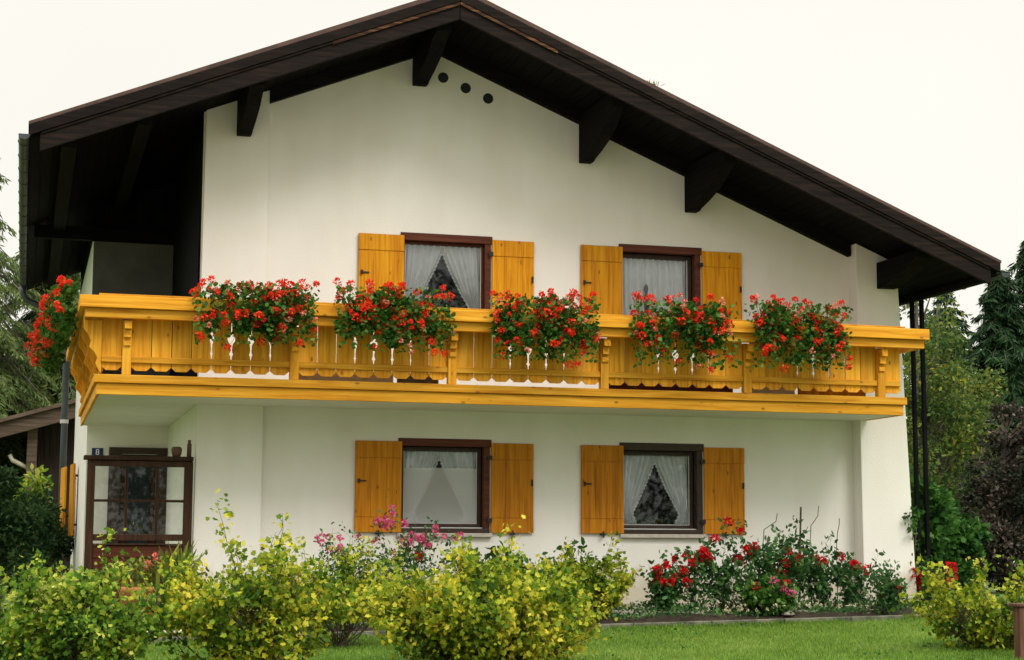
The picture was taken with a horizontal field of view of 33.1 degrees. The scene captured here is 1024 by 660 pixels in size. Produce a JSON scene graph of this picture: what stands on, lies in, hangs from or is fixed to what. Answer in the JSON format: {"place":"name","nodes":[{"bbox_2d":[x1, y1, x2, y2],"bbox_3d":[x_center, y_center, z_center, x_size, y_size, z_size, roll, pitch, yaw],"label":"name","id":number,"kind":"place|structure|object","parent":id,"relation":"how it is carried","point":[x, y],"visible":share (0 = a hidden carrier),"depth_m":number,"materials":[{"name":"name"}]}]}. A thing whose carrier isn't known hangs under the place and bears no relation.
{"place":"outdoors","nodes":[
{"label":"outdoors","id":0,"kind":"place"},
{"bbox_2d":[0,0,1023,418],"label":"sky","id":1,"kind":"structure","parent":0,"point":[917,106],"materials":[{"name":"white"}]},
{"bbox_2d":[1,573,1023,659],"bbox_3d":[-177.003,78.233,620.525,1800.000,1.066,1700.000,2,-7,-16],"label":"ground","id":2,"kind":"structure","parent":0,"point":[994,592],"depth_m":19.18,"materials":[{"name":"green plant"}]},
{"bbox_2d":[0,447,25,541],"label":"garden shrub","id":3,"kind":"object","parent":2,"relation":"on","point":[2,464],"visible":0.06,"depth_m":42.44,"materials":[{"name":"green plant"}]},
{"bbox_2d":[0,563,35,659],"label":"currant bush","id":4,"kind":"object","parent":2,"relation":"on","point":[11,583],"visible":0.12,"depth_m":16.14,"materials":[{"name":"green plant"}]},
{"bbox_2d":[0,464,57,584],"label":"garden shrub","id":5,"kind":"object","parent":2,"relation":"on","point":[13,524],"visible":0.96,"depth_m":28.29,"materials":[{"name":"green plant"}]},
{"bbox_2d":[0,158,59,591],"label":"larch tree","id":6,"kind":"object","parent":2,"relation":"on","point":[12,341],"visible":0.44,"depth_m":43.71,"materials":[{"name":"green plant"}]},
{"bbox_2d":[13,463,54,555],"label":"garden shrub","id":7,"kind":"object","parent":2,"relation":"on","point":[37,480],"visible":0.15,"depth_m":33.46,"materials":[{"name":"green plant"}]},
{"bbox_2d":[0,399,75,584],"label":"timber shed","id":8,"kind":"structure","parent":2,"relation":"on","point":[43,425],"depth_m":39.29,"materials":[{"name":"wood"}]},
{"bbox_2d":[1,488,74,587],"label":"garden shrub","id":9,"kind":"object","parent":2,"relation":"on","point":[63,538],"visible":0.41,"depth_m":30.32,"materials":[{"name":"green plant"}]},
{"bbox_2d":[0,251,79,583],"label":"larch tree","id":10,"kind":"object","parent":2,"relation":"on","point":[49,390],"visible":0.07,"depth_m":45.73,"materials":[{"name":"green plant"}]},
{"bbox_2d":[0,522,180,659],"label":"currant bush","id":11,"kind":"object","parent":2,"relation":"on","point":[61,623],"visible":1,"depth_m":15.41,"materials":[{"name":"green plant"}]},
{"bbox_2d":[117,489,360,659],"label":"currant bush","id":12,"kind":"object","parent":2,"relation":"on","point":[230,627],"visible":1,"depth_m":16.16,"materials":[{"name":"green plant"}]},
{"bbox_2d":[275,535,417,648],"bbox_3d":[-2.073,3.031,19.287,1.952,1.460,1.277,2,-7,-16],"label":"currant bush","id":13,"kind":"object","parent":2,"relation":"on","point":[342,581],"visible":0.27,"depth_m":19.17,"materials":[{"name":"green plant"}]},
{"bbox_2d":[340,515,621,659],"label":"currant bush","id":14,"kind":"object","parent":2,"relation":"on","point":[490,613],"visible":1,"depth_m":16.41,"materials":[{"name":"green plant"}]},
{"bbox_2d":[18,0,1009,624],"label":"chalet","id":15,"kind":"object","parent":2,"relation":"on","point":[528,158],"visible":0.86,"depth_m":23.72,"materials":[{"name":"paint"}]},
{"bbox_2d":[24,275,81,378],"bbox_3d":[-6.253,0.025,23.737,0.923,1.007,5.254,2,-7,-16],"label":"geranium planter","id":16,"kind":"object","parent":15,"relation":"on","point":[57,317],"visible":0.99,"depth_m":22.20,"materials":[{"name":"red plant"}]},
{"bbox_2d":[118,467,155,543],"bbox_3d":[-5.826,3.099,26.766,0.580,2.160,0.055,2,-7,-16],"label":"door","id":17,"kind":"structure","parent":15,"relation":"in","point":[141,480],"depth_m":26.80,"materials":[{"name":"glass"}]},
{"bbox_2d":[171,447,181,456],"bbox_3d":[-4.354,1.581,22.355,0.140,0.129,0.136,2,-7,-16],"label":"clay pot","id":18,"kind":"object","parent":15,"relation":"on","point":[176,451],"visible":1,"depth_m":22.30,"materials":[{"name":"brown ceramic"}]},
{"bbox_2d":[187,440,191,456],"bbox_3d":[-4.198,1.541,22.394,0.060,0.219,0.060,2,-7,-16],"label":"bottle","id":19,"kind":"object","parent":15,"relation":"on","point":[189,448],"visible":1,"depth_m":22.37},
{"bbox_2d":[189,275,319,350],"bbox_3d":[-3.191,-0.189,21.278,1.611,0.972,0.618,2,-7,-16],"label":"geranium planter","id":20,"kind":"object","parent":15,"relation":"attached to","point":[275,318],"visible":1,"depth_m":21.18,"materials":[{"name":"red plant"}]},
{"bbox_2d":[332,277,456,356],"bbox_3d":[-1.478,-0.149,21.767,1.617,0.997,0.608,2,-7,-16],"label":"geranium planter","id":21,"kind":"object","parent":15,"relation":"attached to","point":[371,304],"visible":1,"depth_m":21.64,"materials":[{"name":"red plant"}]},
{"bbox_2d":[404,451,440,521],"bbox_3d":[-1.231,2.135,23.487,0.550,0.968,0.104,2,-7,-16],"label":"net curtain","id":22,"kind":"object","parent":15,"relation":"hanging from","point":[419,470],"visible":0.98,"depth_m":23.48,"materials":[{"name":"white fabric"}]},
{"bbox_2d":[405,244,443,305],"bbox_3d":[-1.218,-0.672,23.775,0.577,1.020,0.104,2,-7,-16],"label":"net curtain","id":23,"kind":"object","parent":15,"relation":"hanging from","point":[421,263],"visible":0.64,"depth_m":23.78,"materials":[{"name":"white fabric"}]},
{"bbox_2d":[396,438,492,536],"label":"window","id":24,"kind":"structure","parent":15,"relation":"in","point":[439,502],"depth_m":23.56,"materials":[{"name":"wood"}]},
{"bbox_2d":[401,232,492,308],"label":"window","id":25,"kind":"structure","parent":15,"relation":"in","point":[441,276],"depth_m":23.90,"materials":[{"name":"wood"}]},
{"bbox_2d":[438,452,475,522],"bbox_3d":[-0.766,2.152,23.617,0.550,0.968,0.104,2,-7,-16],"label":"net curtain","id":26,"kind":"object","parent":15,"relation":"hanging from","point":[458,468],"visible":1,"depth_m":23.64,"materials":[{"name":"white fabric"}]},
{"bbox_2d":[441,246,479,308],"bbox_3d":[-0.727,-0.653,23.913,0.577,1.020,0.104,2,-7,-16],"label":"net curtain","id":27,"kind":"object","parent":15,"relation":"hanging from","point":[463,264],"visible":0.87,"depth_m":23.95,"materials":[{"name":"white fabric"}]},
{"bbox_2d":[489,288,601,368],"bbox_3d":[0.416,-0.027,22.288,1.502,1.072,0.614,2,-7,-16],"label":"geranium planter","id":28,"kind":"object","parent":15,"relation":"attached to","point":[556,333],"visible":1,"depth_m":22.18,"materials":[{"name":"red plant"}]},
{"bbox_2d":[623,258,654,315],"bbox_3d":[1.803,-0.545,24.684,0.516,0.960,0.104,2,-7,-16],"label":"net curtain","id":29,"kind":"object","parent":15,"relation":"hanging from","point":[638,274],"visible":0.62,"depth_m":24.70,"materials":[{"name":"white fabric"}]},
{"bbox_2d":[624,455,655,523],"bbox_3d":[1.800,2.251,24.337,0.530,0.968,0.104,2,-7,-16],"label":"net curtain","id":30,"kind":"object","parent":15,"relation":"hanging from","point":[637,468],"visible":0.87,"depth_m":24.33,"materials":[{"name":"white fabric"}]},
{"bbox_2d":[644,284,649,315],"bbox_3d":[1.924,-0.359,24.679,0.100,0.610,0.097,2,-7,-16],"label":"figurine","id":31,"kind":"object","parent":15,"relation":"in","point":[645,292],"visible":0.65,"depth_m":24.68,"materials":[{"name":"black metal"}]},
{"bbox_2d":[631,516,680,524],"bbox_3d":[1.986,2.705,24.334,0.854,0.154,0.132,2,-7,-16],"label":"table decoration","id":32,"kind":"object","parent":15,"relation":"on","point":[652,521],"visible":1,"depth_m":24.33,"materials":[{"name":"grey plant"}]},
{"bbox_2d":[619,244,701,310],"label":"window","id":33,"kind":"structure","parent":15,"relation":"in","point":[689,255],"depth_m":24.72,"materials":[{"name":"wood"}]},
{"bbox_2d":[619,442,706,537],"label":"window","id":34,"kind":"structure","parent":15,"relation":"in","point":[655,502],"depth_m":24.39,"materials":[{"name":"wood"}]},
{"bbox_2d":[654,260,684,315],"bbox_3d":[2.257,-0.526,24.827,0.516,0.960,0.104,2,-7,-16],"label":"net curtain","id":35,"kind":"object","parent":15,"relation":"hanging from","point":[669,278],"visible":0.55,"depth_m":24.85,"materials":[{"name":"white fabric"}]},
{"bbox_2d":[653,456,687,523],"bbox_3d":[2.245,2.268,24.462,0.530,0.968,0.104,2,-7,-16],"label":"net curtain","id":36,"kind":"object","parent":15,"relation":"hanging from","point":[672,472],"visible":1,"depth_m":24.48,"materials":[{"name":"white fabric"}]},
{"bbox_2d":[627,290,741,372],"bbox_3d":[2.240,0.040,22.799,1.553,1.093,0.616,2,-7,-16],"label":"geranium planter","id":37,"kind":"object","parent":15,"relation":"attached to","point":[705,326],"visible":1,"depth_m":22.68,"materials":[{"name":"green plant"}]},
{"bbox_2d":[744,294,853,371],"bbox_3d":[3.880,0.059,23.258,1.492,1.087,0.629,2,-7,-16],"label":"geranium planter","id":38,"kind":"object","parent":15,"relation":"attached to","point":[821,333],"visible":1,"depth_m":23.14,"materials":[{"name":"green plant"}]},
{"bbox_2d":[902,490,925,565],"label":"climbing plant","id":39,"kind":"object","parent":15,"relation":"attached to","point":[914,522],"visible":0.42,"depth_m":24.86,"materials":[{"name":"green plant"}]},
{"bbox_2d":[909,462,994,604],"bbox_3d":[6.533,3.213,26.614,2.079,2.301,1.212,6,-9,-38],"label":"climbing plant","id":40,"kind":"object","parent":15,"relation":"attached to","point":[955,537],"visible":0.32,"depth_m":26.32,"materials":[{"name":"green plant"}]},
{"bbox_2d":[156,603,931,636],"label":"flower bed soil","id":41,"kind":"structure","parent":2,"relation":"on","point":[673,618],"depth_m":22.43,"materials":[{"name":"brown soil"}]},
{"bbox_2d":[111,546,166,612],"bbox_3d":[-4.430,3.130,20.949,0.880,0.987,0.734,2,-7,-16],"label":"planter tub","id":42,"kind":"object","parent":41,"relation":"on","point":[137,575],"visible":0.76,"depth_m":20.85,"materials":[{"name":"ceramic"}]},
{"bbox_2d":[157,550,160,605],"bbox_3d":[-4.262,3.172,20.768,0.036,1.020,0.035,2,-7,-16],"label":"plant stake","id":43,"kind":"object","parent":41,"relation":"on","point":[159,557],"visible":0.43,"depth_m":20.78,"materials":[{"name":"brown wood"}]},
{"bbox_2d":[134,539,206,622],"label":"iris plant","id":44,"kind":"object","parent":41,"relation":"on","point":[155,577],"visible":0.34,"depth_m":20.82,"materials":[{"name":"green plant"}]},
{"bbox_2d":[179,550,217,581],"bbox_3d":[-3.973,3.184,21.236,0.695,0.955,0.545,1,-7,-4],"label":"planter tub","id":45,"kind":"object","parent":41,"relation":"on","point":[207,569],"visible":0.05,"depth_m":21.28,"materials":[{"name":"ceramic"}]},
{"bbox_2d":[309,522,362,624],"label":"rose bush","id":46,"kind":"object","parent":41,"relation":"on","point":[338,547],"visible":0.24,"depth_m":21.55,"materials":[{"name":"green plant"}]},
{"bbox_2d":[325,491,463,615],"bbox_3d":[-1.469,2.974,21.886,1.745,1.856,1.156,6,-9,-38],"label":"rose bush","id":47,"kind":"object","parent":41,"relation":"on","point":[423,541],"visible":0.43,"depth_m":21.83,"materials":[{"name":"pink plant"}]},
{"bbox_2d":[451,550,555,585],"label":"currant bush","id":48,"kind":"object","parent":41,"relation":"on","point":[521,565],"depth_m":21.81,"materials":[{"name":"green plant"}]},
{"bbox_2d":[482,541,528,581],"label":"perennial","id":49,"kind":"object","parent":41,"relation":"on","point":[492,555],"visible":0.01,"depth_m":22.49,"materials":[{"name":"green plant"}]},
{"bbox_2d":[159,595,930,631],"bbox_3d":[0.434,3.674,22.371,10.692,0.434,1.754,2,-7,-16],"label":"ground cover","id":50,"kind":"object","parent":41,"relation":"on","point":[718,610],"visible":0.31,"depth_m":22.63,"materials":[{"name":"brown soil"}]},
{"bbox_2d":[542,536,586,571],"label":"perennial","id":51,"kind":"object","parent":41,"relation":"on","point":[574,542],"visible":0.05,"depth_m":22.92,"materials":[{"name":"green plant"}]},
{"bbox_2d":[523,530,642,618],"bbox_3d":[0.937,3.244,22.054,1.619,1.364,0.999,2,-7,-16],"label":"currant bush","id":52,"kind":"object","parent":41,"relation":"on","point":[607,569],"visible":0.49,"depth_m":21.96,"materials":[{"name":"green plant"}]},
{"bbox_2d":[640,549,692,611],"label":"rose bush","id":53,"kind":"object","parent":41,"relation":"on","point":[664,595],"visible":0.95,"depth_m":22.78,"materials":[{"name":"green plant"}]},
{"bbox_2d":[665,545,720,610],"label":"rose bush","id":54,"kind":"object","parent":41,"relation":"on","point":[696,561],"visible":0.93,"depth_m":22.93,"materials":[{"name":"green plant"}]},
{"bbox_2d":[694,516,760,612],"bbox_3d":[2.909,3.178,23.113,0.973,1.383,0.851,2,-7,-16],"label":"rose bush","id":55,"kind":"object","parent":41,"relation":"on","point":[722,583],"visible":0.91,"depth_m":23.08,"materials":[{"name":"green plant"}]},
{"bbox_2d":[726,524,803,609],"bbox_3d":[3.396,3.242,23.084,1.136,1.279,0.774,2,-7,-16],"label":"rose bush","id":56,"kind":"object","parent":41,"relation":"on","point":[765,562],"visible":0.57,"depth_m":23.07,"materials":[{"name":"green plant"}]},
{"bbox_2d":[734,571,802,616],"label":"geranium","id":57,"kind":"object","parent":41,"relation":"on","point":[768,593],"visible":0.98,"depth_m":22.57,"materials":[{"name":"green plant"}]},
{"bbox_2d":[763,513,777,543],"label":"bare twig","id":58,"kind":"object","parent":41,"relation":"on","point":[767,527],"visible":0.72,"depth_m":23.48,"materials":[{"name":"brown plant"}]},
{"bbox_2d":[696,600,877,612],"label":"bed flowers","id":59,"kind":"object","parent":41,"relation":"on","point":[729,610],"visible":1,"depth_m":22.51,"materials":[{"name":"green plant"}]},
{"bbox_2d":[781,611,794,615],"bbox_3d":[3.632,3.720,22.582,0.190,0.060,0.164,4,-8,-30],"label":"stone","id":60,"kind":"object","parent":41,"relation":"on","point":[786,613],"visible":1,"depth_m":22.52,"materials":[{"name":"white stone"}]},
{"bbox_2d":[772,525,819,606],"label":"rose bush","id":61,"kind":"object","parent":41,"relation":"on","point":[790,570],"visible":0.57,"depth_m":23.22,"materials":[{"name":"green plant"}]},
{"bbox_2d":[799,507,801,606],"bbox_3d":[3.935,3.185,23.505,0.077,1.531,0.027,2,-7,-16],"label":"plant stake","id":62,"kind":"object","parent":41,"relation":"on","point":[800,540],"visible":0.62,"depth_m":23.55,"materials":[{"name":"brown wood"}]},
{"bbox_2d":[780,515,845,608],"bbox_3d":[4.107,3.270,23.555,0.908,1.474,0.802,-2,-7,14],"label":"rose bush","id":63,"kind":"object","parent":41,"relation":"on","point":[820,584],"visible":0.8,"depth_m":23.48,"materials":[{"name":"green plant"}]},
{"bbox_2d":[810,506,818,585],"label":"bare twig","id":64,"kind":"object","parent":41,"relation":"on","point":[810,531],"visible":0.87,"depth_m":23.66,"materials":[{"name":"brown plant"}]},
{"bbox_2d":[836,518,839,600],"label":"bare twig","id":65,"kind":"object","parent":41,"relation":"on","point":[836,550],"visible":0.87,"depth_m":23.74,"materials":[{"name":"brown plant"}]},
{"bbox_2d":[824,549,884,606],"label":"rose bush","id":66,"kind":"object","parent":41,"relation":"on","point":[855,569],"visible":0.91,"depth_m":23.50,"materials":[{"name":"green plant"}]},
{"bbox_2d":[860,559,908,614],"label":"rose bush","id":67,"kind":"object","parent":41,"relation":"on","point":[886,590],"visible":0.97,"depth_m":22.87,"materials":[{"name":"green plant"}]},
{"bbox_2d":[150,616,945,643],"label":"edge grass","id":68,"kind":"structure","parent":2,"relation":"on","point":[670,625],"depth_m":21.84,"materials":[{"name":"green plant"}]},
{"bbox_2d":[148,614,1006,643],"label":"stone kerb","id":69,"kind":"structure","parent":2,"relation":"on","point":[879,618],"depth_m":21.95,"materials":[{"name":"grey stone"}]},
{"bbox_2d":[902,353,946,486],"bbox_3d":[8.426,2.753,39.873,3.044,6.275,2.946,2,-7,-16],"label":"birch tree","id":70,"kind":"object","parent":2,"relation":"on","point":[910,444],"visible":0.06,"depth_m":39.41,"materials":[{"name":"green plant"}]},
{"bbox_2d":[911,550,958,600],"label":"rose bush","id":71,"kind":"object","parent":2,"relation":"on","point":[919,576],"visible":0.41,"depth_m":24.91,"materials":[{"name":"green plant"}]},
{"bbox_2d":[899,294,986,516],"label":"birch tree","id":72,"kind":"object","parent":2,"relation":"on","point":[951,373],"visible":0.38,"depth_m":40.81,"materials":[{"name":"green plant"}]},
{"bbox_2d":[908,292,979,453],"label":"spruce tree","id":73,"kind":"object","parent":2,"relation":"on","point":[964,327],"visible":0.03,"depth_m":60.66,"materials":[{"name":"green plant"}]},
{"bbox_2d":[906,293,1000,510],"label":"birch tree","id":74,"kind":"object","parent":2,"relation":"on","point":[980,417],"visible":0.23,"depth_m":42.82,"materials":[{"name":"green plant"}]},
{"bbox_2d":[890,553,1023,651],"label":"currant bush","id":75,"kind":"object","parent":2,"relation":"on","point":[984,625],"visible":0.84,"depth_m":18.23,"materials":[{"name":"green plant"}]},
{"bbox_2d":[928,358,1019,572],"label":"birch tree","id":76,"kind":"object","parent":2,"relation":"on","point":[991,383],"visible":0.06,"depth_m":44.75,"materials":[{"name":"green plant"}]},
{"bbox_2d":[952,399,1023,593],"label":"copper hazel","id":77,"kind":"object","parent":2,"relation":"on","point":[1002,489],"visible":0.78,"depth_m":31.87,"materials":[{"name":"brown plant"}]},
{"bbox_2d":[959,269,1023,469],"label":"spruce tree","id":78,"kind":"object","parent":2,"relation":"on","point":[998,336],"visible":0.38,"depth_m":54.24,"materials":[{"name":"green plant"}]},
{"bbox_2d":[978,417,1018,577],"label":"birch tree","id":79,"kind":"object","parent":2,"relation":"on","point":[995,449],"visible":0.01,"depth_m":46.87,"materials":[{"name":"green plant"}]},
{"bbox_2d":[1006,240,1023,385],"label":"spruce tree","id":80,"kind":"object","parent":2,"relation":"on","point":[1019,275],"visible":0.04,"depth_m":57.41,"materials":[{"name":"green plant"}]},
{"bbox_2d":[1008,603,1023,659],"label":"garden fence","id":81,"kind":"object","parent":2,"relation":"on","point":[1018,615],"visible":1,"depth_m":17.27,"materials":[{"name":"brown wood"}]},
{"bbox_2d":[23,618,1022,659],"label":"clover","id":82,"kind":"object","parent":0,"point":[879,653],"visible":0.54,"depth_m":18.82,"materials":[{"name":"green plant"}]}
]}

